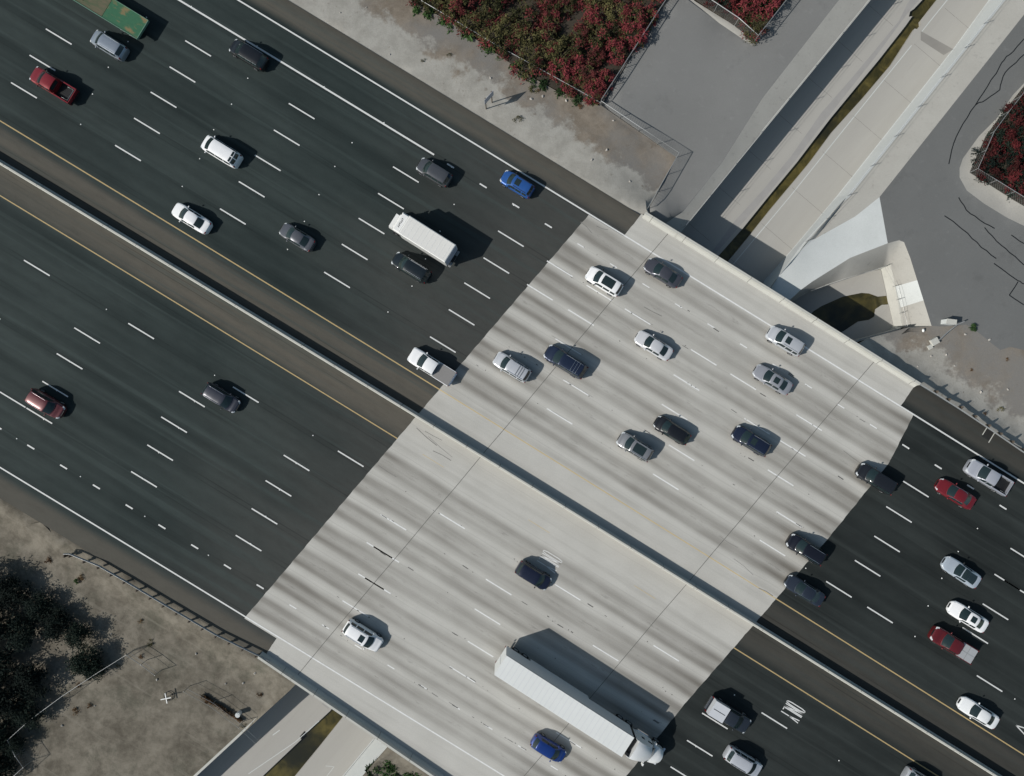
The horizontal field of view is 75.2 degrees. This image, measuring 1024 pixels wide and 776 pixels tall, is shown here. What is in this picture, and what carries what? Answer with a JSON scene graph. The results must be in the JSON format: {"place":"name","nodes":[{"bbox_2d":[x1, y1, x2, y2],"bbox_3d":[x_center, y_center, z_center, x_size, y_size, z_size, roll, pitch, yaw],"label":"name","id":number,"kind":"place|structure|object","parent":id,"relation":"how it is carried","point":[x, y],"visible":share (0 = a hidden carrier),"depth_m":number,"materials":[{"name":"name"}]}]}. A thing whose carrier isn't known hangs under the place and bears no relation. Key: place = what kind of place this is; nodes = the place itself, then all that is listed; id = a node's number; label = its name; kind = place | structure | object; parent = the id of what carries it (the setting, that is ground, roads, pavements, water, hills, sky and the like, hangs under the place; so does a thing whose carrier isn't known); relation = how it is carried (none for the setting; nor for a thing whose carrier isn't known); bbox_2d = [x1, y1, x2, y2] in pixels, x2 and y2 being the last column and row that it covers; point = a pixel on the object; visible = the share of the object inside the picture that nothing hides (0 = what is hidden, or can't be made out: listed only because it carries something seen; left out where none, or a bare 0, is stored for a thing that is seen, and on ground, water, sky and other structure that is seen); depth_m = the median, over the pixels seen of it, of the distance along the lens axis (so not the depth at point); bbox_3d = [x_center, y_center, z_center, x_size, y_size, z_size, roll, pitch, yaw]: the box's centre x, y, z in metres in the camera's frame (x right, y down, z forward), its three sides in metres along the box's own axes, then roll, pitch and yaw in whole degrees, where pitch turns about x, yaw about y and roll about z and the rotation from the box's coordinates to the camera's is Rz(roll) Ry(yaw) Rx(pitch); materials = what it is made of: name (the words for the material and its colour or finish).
{"place":"outdoors","nodes":[
{"label":"outdoors","id":0,"kind":"place"},
{"bbox_2d":[0,0,639,654],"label":"freeway asphalt","id":1,"kind":"structure","parent":0,"point":[124,388],"depth_m":80.00,"materials":[{"name":"asphalt"}]},
{"bbox_2d":[24,388,66,418],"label":"red suv","id":2,"kind":"object","parent":1,"relation":"on","point":[41,400],"visible":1,"depth_m":78.67,"materials":[{"name":"paint"}]},
{"bbox_2d":[29,66,79,105],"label":"red pickup","id":3,"kind":"object","parent":1,"relation":"on","point":[46,80],"visible":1,"depth_m":78.91,"materials":[{"name":"paint"}]},
{"bbox_2d":[90,30,129,61],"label":"silver suv","id":4,"kind":"object","parent":1,"relation":"on","point":[110,46],"visible":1,"depth_m":78.55,"materials":[{"name":"paint"}]},
{"bbox_2d":[74,0,149,39],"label":"flatbed truck","id":5,"kind":"object","parent":1,"relation":"on","point":[127,20],"visible":1,"depth_m":78.66,"materials":[{"name":"green metal"}]},
{"bbox_2d":[171,203,212,234],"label":"white sedan","id":6,"kind":"object","parent":1,"relation":"on","point":[193,219],"visible":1,"depth_m":78.98,"materials":[{"name":"paint"}]},
{"bbox_2d":[201,382,240,412],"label":"dark hatchback","id":7,"kind":"object","parent":1,"relation":"on","point":[217,394],"visible":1,"depth_m":78.75,"materials":[{"name":"paint"}]},
{"bbox_2d":[201,135,242,168],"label":"white minivan","id":8,"kind":"object","parent":1,"relation":"on","point":[230,157],"visible":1,"depth_m":78.40,"materials":[{"name":"paint"}]},
{"bbox_2d":[229,39,269,71],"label":"black suv","id":9,"kind":"object","parent":1,"relation":"on","point":[255,59],"visible":1,"depth_m":78.56,"materials":[{"name":"paint"}]},
{"bbox_2d":[279,223,315,251],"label":"grey sedan","id":10,"kind":"object","parent":1,"relation":"on","point":[297,237],"visible":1,"depth_m":78.97,"materials":[{"name":"paint"}]},
{"bbox_2d":[391,252,431,283],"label":"black suv","id":11,"kind":"object","parent":1,"relation":"on","point":[412,268],"visible":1,"depth_m":78.51,"materials":[{"name":"paint"}]},
{"bbox_2d":[389,212,459,266],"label":"box truck","id":12,"kind":"object","parent":1,"relation":"on","point":[425,239],"visible":1,"depth_m":76.52,"materials":[{"name":"paint"}]},
{"bbox_2d":[407,348,456,385],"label":"white pickup","id":13,"kind":"object","parent":1,"relation":"on","point":[425,362],"visible":1,"depth_m":78.82,"materials":[{"name":"paint"}]},
{"bbox_2d":[416,158,452,187],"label":"grey wagon","id":14,"kind":"object","parent":1,"relation":"on","point":[439,176],"visible":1,"depth_m":78.63,"materials":[{"name":"paint"}]},
{"bbox_2d":[0,159,1001,775],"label":"median barrier","id":15,"kind":"object","parent":1,"relation":"on","point":[502,467],"visible":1,"depth_m":79.63,"materials":[{"name":"concrete"}]},
{"bbox_2d":[0,0,1023,775],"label":"lane markings","id":16,"kind":"object","parent":1,"relation":"on","point":[430,336],"visible":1,"depth_m":80.00,"materials":[{"name":"white paint"}]},
{"bbox_2d":[0,120,1023,775],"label":"yellow edge line","id":17,"kind":"object","parent":1,"relation":"on","point":[438,388],"visible":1,"depth_m":80.00,"materials":[{"name":"paint"}]},
{"bbox_2d":[500,170,534,198],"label":"blue suv","id":18,"kind":"object","parent":1,"relation":"on","point":[523,188],"visible":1,"depth_m":78.65,"materials":[{"name":"paint"}]},
{"bbox_2d":[0,0,1023,775],"bbox_3d":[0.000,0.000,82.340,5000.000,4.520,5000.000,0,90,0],"label":"dirt ground","id":19,"kind":"structure","parent":0,"point":[128,722],"depth_m":81.19,"materials":[{"name":"soil"}]},
{"bbox_2d":[0,648,18,686],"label":"dark tree","id":20,"kind":"object","parent":19,"relation":"on","point":[7,657],"visible":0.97,"depth_m":79.32,"materials":[{"name":"green plant"}]},
{"bbox_2d":[0,731,27,758],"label":"dark tree","id":21,"kind":"object","parent":19,"relation":"on","point":[13,742],"visible":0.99,"depth_m":79.70,"materials":[{"name":"green plant"}]},
{"bbox_2d":[0,676,28,724],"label":"dark tree","id":22,"kind":"object","parent":19,"relation":"on","point":[8,707],"visible":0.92,"depth_m":78.96,"materials":[{"name":"green plant"}]},
{"bbox_2d":[0,573,34,613],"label":"dark tree","id":23,"kind":"object","parent":19,"relation":"on","point":[7,591],"visible":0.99,"depth_m":79.46,"materials":[{"name":"green plant"}]},
{"bbox_2d":[0,611,39,652],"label":"dark tree","id":24,"kind":"object","parent":19,"relation":"on","point":[20,636],"visible":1,"depth_m":79.11,"materials":[{"name":"green plant"}]},
{"bbox_2d":[7,659,52,704],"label":"dark tree","id":25,"kind":"object","parent":19,"relation":"on","point":[24,681],"visible":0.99,"depth_m":79.22,"materials":[{"name":"green plant"}]},
{"bbox_2d":[9,697,52,731],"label":"dark tree","id":26,"kind":"object","parent":19,"relation":"on","point":[23,717],"visible":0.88,"depth_m":79.45,"materials":[{"name":"green plant"}]},
{"bbox_2d":[21,588,57,624],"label":"dark tree","id":27,"kind":"object","parent":19,"relation":"on","point":[32,609],"visible":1,"depth_m":79.78,"materials":[{"name":"green plant"}]},
{"bbox_2d":[38,602,71,648],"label":"dark tree","id":28,"kind":"object","parent":19,"relation":"on","point":[50,628],"visible":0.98,"depth_m":79.75,"materials":[{"name":"green plant"}]},
{"bbox_2d":[61,621,91,652],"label":"dark tree","id":29,"kind":"object","parent":19,"relation":"on","point":[73,637],"visible":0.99,"depth_m":79.60,"materials":[{"name":"green plant"}]},
{"bbox_2d":[65,645,104,677],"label":"dark tree","id":30,"kind":"object","parent":19,"relation":"on","point":[79,662],"visible":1,"depth_m":79.25,"materials":[{"name":"green plant"}]},
{"bbox_2d":[62,553,269,660],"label":"guardrail","id":31,"kind":"object","parent":19,"relation":"on","point":[69,555],"visible":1,"depth_m":79.32,"materials":[{"name":"metal"}]},
{"bbox_2d":[416,0,666,104],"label":"planting bed","id":32,"kind":"object","parent":19,"relation":"on","point":[567,25],"visible":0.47,"depth_m":80.79,"materials":[{"name":"plant"}]},
{"bbox_2d":[452,6,480,38],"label":"bougainvillea bush","id":33,"kind":"object","parent":32,"relation":"on","point":[466,23],"visible":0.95,"depth_m":79.74,"materials":[{"name":"green plant"}]},
{"bbox_2d":[476,19,507,55],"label":"bougainvillea bush","id":34,"kind":"object","parent":32,"relation":"on","point":[487,35],"visible":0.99,"depth_m":79.55,"materials":[{"name":"green plant"}]},
{"bbox_2d":[507,1,542,34],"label":"bougainvillea bush","id":35,"kind":"object","parent":32,"relation":"on","point":[523,22],"visible":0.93,"depth_m":79.73,"materials":[{"name":"green plant"}]},
{"bbox_2d":[504,20,545,56],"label":"bougainvillea bush","id":36,"kind":"object","parent":32,"relation":"on","point":[516,41],"visible":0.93,"depth_m":79.55,"materials":[{"name":"green plant"}]},
{"bbox_2d":[509,41,544,84],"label":"bougainvillea bush","id":37,"kind":"object","parent":32,"relation":"on","point":[531,61],"visible":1,"depth_m":79.63,"materials":[{"name":"green plant"}]},
{"bbox_2d":[532,23,566,54],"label":"bougainvillea bush","id":38,"kind":"object","parent":32,"relation":"on","point":[545,34],"visible":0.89,"depth_m":79.62,"materials":[{"name":"green plant"}]},
{"bbox_2d":[537,6,562,37],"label":"bougainvillea bush","id":39,"kind":"object","parent":32,"relation":"on","point":[555,16],"visible":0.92,"depth_m":79.93,"materials":[{"name":"red plant"}]},
{"bbox_2d":[571,58,606,91],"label":"bougainvillea bush","id":40,"kind":"object","parent":32,"relation":"on","point":[585,76],"visible":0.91,"depth_m":79.47,"materials":[{"name":"red plant"}]},
{"bbox_2d":[583,77,605,105],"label":"bougainvillea bush","id":41,"kind":"object","parent":32,"relation":"on","point":[590,100],"visible":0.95,"depth_m":79.66,"materials":[{"name":"red plant"}]},
{"bbox_2d":[583,17,609,53],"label":"bougainvillea bush","id":42,"kind":"object","parent":32,"relation":"on","point":[594,41],"visible":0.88,"depth_m":79.58,"materials":[{"name":"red plant"}]},
{"bbox_2d":[602,34,630,66],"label":"bougainvillea bush","id":43,"kind":"object","parent":32,"relation":"on","point":[620,48],"visible":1,"depth_m":79.64,"materials":[{"name":"red plant"}]},
{"bbox_2d":[619,0,644,34],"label":"bougainvillea bush","id":44,"kind":"object","parent":32,"relation":"on","point":[636,9],"visible":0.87,"depth_m":79.36,"materials":[{"name":"red plant"}]},
{"bbox_2d":[619,20,649,51],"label":"bougainvillea bush","id":45,"kind":"object","parent":32,"relation":"on","point":[637,34],"visible":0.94,"depth_m":79.61,"materials":[{"name":"red plant"}]},
{"bbox_2d":[245,212,920,775],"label":"freeway bridge","id":46,"kind":"structure","parent":19,"relation":"on","point":[627,384],"depth_m":80.00,"materials":[{"name":"concrete"}]},
{"bbox_2d":[341,618,383,651],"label":"white suv","id":47,"kind":"object","parent":46,"relation":"on","point":[357,632],"visible":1,"depth_m":78.61,"materials":[{"name":"paint"}]},
{"bbox_2d":[493,352,531,382],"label":"silver suv","id":48,"kind":"object","parent":46,"relation":"on","point":[512,367],"visible":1,"depth_m":78.49,"materials":[{"name":"paint"}]},
{"bbox_2d":[515,560,551,589],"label":"navy suv","id":49,"kind":"object","parent":46,"relation":"on","point":[527,571],"visible":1,"depth_m":78.64,"materials":[{"name":"paint"}]},
{"bbox_2d":[530,733,566,761],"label":"blue hatchback","id":50,"kind":"object","parent":46,"relation":"on","point":[542,744],"visible":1,"depth_m":78.81,"materials":[{"name":"paint"}]},
{"bbox_2d":[543,345,588,378],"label":"navy suv","id":51,"kind":"object","parent":46,"relation":"on","point":[571,365],"visible":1,"depth_m":78.38,"materials":[{"name":"paint"}]},
{"bbox_2d":[245,235,900,775],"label":"bridge lane markings","id":52,"kind":"object","parent":46,"relation":"on","point":[547,551],"visible":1,"depth_m":80.00,"materials":[{"name":"white paint"}]},
{"bbox_2d":[494,646,665,765],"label":"semi truck","id":53,"kind":"object","parent":46,"relation":"on","point":[556,695],"visible":1,"depth_m":75.90,"materials":[{"name":"metal"}]},
{"bbox_2d":[423,389,775,598],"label":"faded yellow edge line","id":54,"kind":"object","parent":46,"relation":"on","point":[600,489],"visible":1,"depth_m":80.00,"materials":[{"name":"paint"}]},
{"bbox_2d":[585,266,623,296],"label":"white suv","id":55,"kind":"object","parent":46,"relation":"on","point":[608,284],"visible":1,"depth_m":78.53,"materials":[{"name":"paint"}]},
{"bbox_2d":[616,432,653,461],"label":"grey suv","id":56,"kind":"object","parent":46,"relation":"on","point":[634,446],"visible":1,"depth_m":78.50,"materials":[{"name":"paint"}]},
{"bbox_2d":[634,331,673,360],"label":"silver sedan","id":57,"kind":"object","parent":46,"relation":"on","point":[654,346],"visible":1,"depth_m":78.98,"materials":[{"name":"paint"}]},
{"bbox_2d":[643,258,682,288],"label":"grey sedan","id":58,"kind":"object","parent":46,"relation":"on","point":[663,273],"visible":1,"depth_m":78.99,"materials":[{"name":"paint"}]},
{"bbox_2d":[653,416,691,444],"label":"black hatchback","id":59,"kind":"object","parent":46,"relation":"on","point":[676,433],"visible":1,"depth_m":78.77,"materials":[{"name":"paint"}]},
{"bbox_2d":[731,425,771,456],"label":"navy suv","id":60,"kind":"object","parent":46,"relation":"on","point":[751,441],"visible":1,"depth_m":78.60,"materials":[{"name":"paint"}]},
{"bbox_2d":[752,364,792,394],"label":"silver sedan","id":61,"kind":"object","parent":46,"relation":"on","point":[773,380],"visible":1,"depth_m":78.99,"materials":[{"name":"paint"}]},
{"bbox_2d":[765,326,805,356],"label":"silver suv","id":62,"kind":"object","parent":46,"relation":"on","point":[789,343],"visible":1,"depth_m":78.58,"materials":[{"name":"paint"}]},
{"bbox_2d":[785,533,827,565],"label":"black suv","id":63,"kind":"object","parent":46,"relation":"on","point":[806,549],"visible":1,"depth_m":78.55,"materials":[{"name":"paint"}]},
{"bbox_2d":[792,263,901,341],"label":"pit wall","id":64,"kind":"structure","parent":19,"relation":"on","point":[893,301],"depth_m":84.67,"materials":[{"name":"concrete"}]},
{"bbox_2d":[197,0,987,775],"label":"channel floor","id":65,"kind":"structure","parent":0,"point":[295,712],"depth_m":86.00,"materials":[{"name":"concrete"}]},
{"bbox_2d":[194,0,868,775],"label":"channel wall","id":66,"kind":"structure","parent":65,"relation":"on","point":[688,222],"depth_m":81.94,"materials":[{"name":"concrete"}]},
{"bbox_2d":[248,0,988,775],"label":"channel joints","id":67,"kind":"object","parent":65,"relation":"on","point":[734,262],"visible":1,"depth_m":86.00,"materials":[{"name":"concrete"}]},
{"bbox_2d":[322,0,918,708],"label":"channel silt","id":68,"kind":"object","parent":65,"relation":"on","point":[810,134],"visible":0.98,"depth_m":86.00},
{"bbox_2d":[344,0,1004,775],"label":"channel wall","id":69,"kind":"structure","parent":65,"relation":"on","point":[372,752],"depth_m":83.56,"materials":[{"name":"concrete"}]},
{"bbox_2d":[263,0,935,775],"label":"channel water","id":70,"kind":"structure","parent":0,"point":[297,756],"depth_m":86.50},
{"bbox_2d":[601,0,838,223],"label":"access road","id":71,"kind":"structure","parent":0,"point":[693,84],"depth_m":81.15,"materials":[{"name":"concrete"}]},
{"bbox_2d":[689,0,753,44],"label":"kerb border","id":72,"kind":"object","parent":71,"relation":"on","point":[727,25],"visible":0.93,"depth_m":81.09,"materials":[{"name":"concrete"}]},
{"bbox_2d":[694,0,786,35],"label":"planting bed","id":73,"kind":"object","parent":71,"relation":"on","point":[728,15],"visible":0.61,"depth_m":81.09,"materials":[{"name":"plant"}]},
{"bbox_2d":[730,0,762,26],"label":"bougainvillea bush","id":74,"kind":"object","parent":73,"relation":"on","point":[745,4],"visible":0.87,"depth_m":79.73,"materials":[{"name":"red plant"}]},
{"bbox_2d":[738,13,770,45],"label":"bougainvillea bush","id":75,"kind":"object","parent":73,"relation":"on","point":[756,25],"visible":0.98,"depth_m":80.14,"materials":[{"name":"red plant"}]},
{"bbox_2d":[748,0,780,20],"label":"bougainvillea bush","id":76,"kind":"object","parent":73,"relation":"on","point":[773,4],"visible":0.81,"depth_m":79.91,"materials":[{"name":"red plant"}]},
{"bbox_2d":[666,0,867,232],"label":"channel apron","id":77,"kind":"object","parent":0,"point":[835,22],"visible":0.88,"depth_m":81.56,"materials":[{"name":"concrete"}]},
{"bbox_2d":[627,385,1023,775],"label":"freeway asphalt","id":78,"kind":"structure","parent":0,"point":[905,588],"depth_m":80.00,"materials":[{"name":"asphalt"}]},
{"bbox_2d":[704,695,750,732],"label":"dark pickup","id":79,"kind":"object","parent":78,"relation":"on","point":[719,709],"visible":1,"depth_m":78.30,"materials":[{"name":"paint"}]},
{"bbox_2d":[723,745,762,775],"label":"silver suv","id":80,"kind":"object","parent":78,"relation":"on","point":[738,758],"visible":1,"depth_m":78.59,"materials":[{"name":"paint"}]},
{"bbox_2d":[783,575,825,606],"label":"navy sedan","id":81,"kind":"object","parent":78,"relation":"on","point":[804,590],"visible":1,"depth_m":78.99,"materials":[{"name":"paint"}]},
{"bbox_2d":[854,463,897,494],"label":"black suv","id":82,"kind":"object","parent":78,"relation":"on","point":[879,481],"visible":1,"depth_m":78.56,"materials":[{"name":"paint"}]},
{"bbox_2d":[927,625,978,664],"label":"red pickup","id":83,"kind":"object","parent":78,"relation":"on","point":[953,644],"visible":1,"depth_m":78.86,"materials":[{"name":"paint"}]},
{"bbox_2d":[934,478,976,509],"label":"red sedan","id":84,"kind":"object","parent":78,"relation":"on","point":[956,494],"visible":1,"depth_m":79.00,"materials":[{"name":"paint"}]},
{"bbox_2d":[940,556,981,588],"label":"silver coupe","id":85,"kind":"object","parent":78,"relation":"on","point":[965,575],"visible":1,"depth_m":79.06,"materials":[{"name":"paint"}]},
{"bbox_2d":[946,600,989,632],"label":"white sedan","id":86,"kind":"object","parent":78,"relation":"on","point":[967,616],"visible":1,"depth_m":79.00,"materials":[{"name":"paint"}]},
{"bbox_2d":[956,696,999,728],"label":"white sedan","id":87,"kind":"object","parent":78,"relation":"on","point":[978,712],"visible":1,"depth_m":79.00,"materials":[{"name":"paint"}]},
{"bbox_2d":[963,459,1014,496],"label":"silver pickup","id":88,"kind":"object","parent":78,"relation":"on","point":[991,479],"visible":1,"depth_m":78.91,"materials":[{"name":"paint"}]},
{"bbox_2d":[771,197,887,299],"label":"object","id":89,"kind":"object","parent":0,"point":[863,231],"visible":0.9,"depth_m":81.50,"materials":[{"name":"concrete"}]},
{"bbox_2d":[793,270,892,339],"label":"pit floor","id":90,"kind":"structure","parent":0,"point":[872,283],"depth_m":85.60,"materials":[{"name":"concrete"}]},
{"bbox_2d":[811,293,887,331],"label":"pit water","id":91,"kind":"structure","parent":0,"point":[842,314],"depth_m":85.70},
{"bbox_2d":[790,240,930,327],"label":"pit apron","id":92,"kind":"object","parent":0,"point":[895,254],"visible":0.76,"depth_m":82.46,"materials":[{"name":"concrete"}]},
{"bbox_2d":[896,280,922,306],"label":"concrete slab","id":93,"kind":"object","parent":92,"relation":"attached to","point":[909,293],"visible":0.93,"depth_m":82.63,"materials":[{"name":"concrete"}]},
{"bbox_2d":[809,0,1023,240],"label":"channel apron","id":94,"kind":"object","parent":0,"point":[937,104],"visible":1,"depth_m":81.52,"materials":[{"name":"concrete"}]},
{"bbox_2d":[880,15,1023,349],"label":"access road","id":95,"kind":"structure","parent":0,"point":[961,276],"depth_m":81.20,"materials":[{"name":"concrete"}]},
{"bbox_2d":[945,39,1023,304],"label":"tar crack seams","id":96,"kind":"object","parent":95,"relation":"on","point":[977,102],"visible":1,"depth_m":81.20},
{"bbox_2d":[960,84,1023,225],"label":"kerb border","id":97,"kind":"object","parent":95,"relation":"on","point":[996,200],"visible":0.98,"depth_m":81.18,"materials":[{"name":"concrete"}]},
{"bbox_2d":[970,87,1023,205],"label":"planting bed","id":98,"kind":"object","parent":95,"relation":"on","point":[974,167],"visible":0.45,"depth_m":81.19,"materials":[{"name":"plant"}]},
{"bbox_2d":[970,140,1005,172],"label":"bougainvillea bush","id":99,"kind":"object","parent":98,"relation":"on","point":[987,161],"visible":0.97,"depth_m":79.78,"materials":[{"name":"red plant"}]},
{"bbox_2d":[983,120,1020,155],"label":"bougainvillea bush","id":100,"kind":"object","parent":98,"relation":"on","point":[999,135],"visible":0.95,"depth_m":79.86,"materials":[{"name":"red plant"}]},
{"bbox_2d":[992,100,1023,132],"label":"bougainvillea bush","id":101,"kind":"object","parent":98,"relation":"on","point":[1013,116],"visible":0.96,"depth_m":79.71,"materials":[{"name":"red plant"}]},
{"bbox_2d":[994,151,1022,184],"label":"bougainvillea bush","id":102,"kind":"object","parent":98,"relation":"on","point":[1012,167],"visible":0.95,"depth_m":79.79,"materials":[{"name":"red plant"}]},
{"bbox_2d":[999,168,1023,199],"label":"bougainvillea bush","id":103,"kind":"object","parent":98,"relation":"on","point":[1019,186],"visible":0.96,"depth_m":80.03,"materials":[{"name":"red plant"}]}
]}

